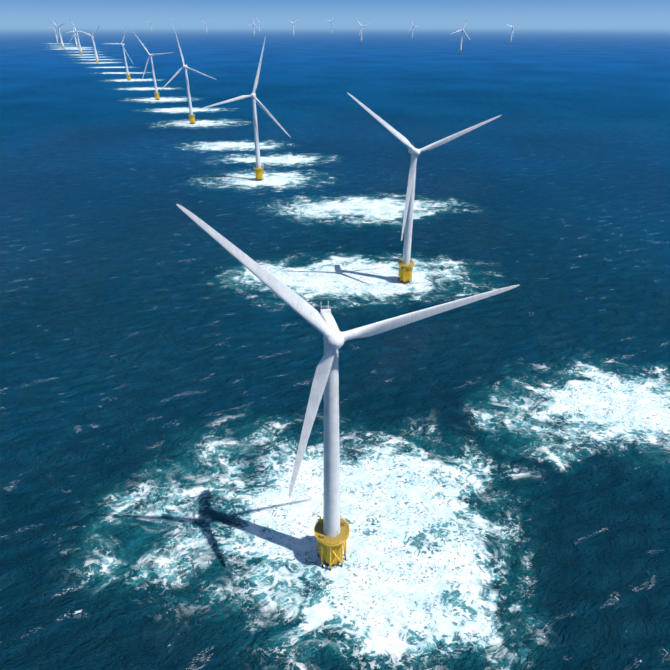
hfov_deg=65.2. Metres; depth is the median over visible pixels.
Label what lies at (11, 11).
sky
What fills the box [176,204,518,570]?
wind turbine
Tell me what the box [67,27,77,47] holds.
wind turbine
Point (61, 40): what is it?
wind turbine
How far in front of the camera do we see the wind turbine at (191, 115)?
910.56 m
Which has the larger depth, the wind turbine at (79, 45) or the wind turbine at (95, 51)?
the wind turbine at (79, 45)
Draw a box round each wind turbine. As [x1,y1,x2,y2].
[47,17,65,48]
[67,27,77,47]
[70,19,83,54]
[78,25,99,62]
[105,25,132,79]
[132,31,173,99]
[161,29,216,123]
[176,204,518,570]
[201,36,289,180]
[348,93,500,283]
[357,21,368,42]
[451,16,469,53]
[506,22,518,42]
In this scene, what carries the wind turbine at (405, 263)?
on the sea
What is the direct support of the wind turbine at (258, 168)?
on the sea
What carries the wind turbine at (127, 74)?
on the sea
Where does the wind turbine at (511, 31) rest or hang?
on the sea
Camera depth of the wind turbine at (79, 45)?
2961.64 m
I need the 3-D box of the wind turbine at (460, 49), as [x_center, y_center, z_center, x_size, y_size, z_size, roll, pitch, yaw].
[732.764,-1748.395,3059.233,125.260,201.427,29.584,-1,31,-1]
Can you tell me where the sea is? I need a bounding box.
[0,23,669,669]
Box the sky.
[0,0,669,22]
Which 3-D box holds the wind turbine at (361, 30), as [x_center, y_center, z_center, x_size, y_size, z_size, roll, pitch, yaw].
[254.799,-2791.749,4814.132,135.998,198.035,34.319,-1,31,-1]
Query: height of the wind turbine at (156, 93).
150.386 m

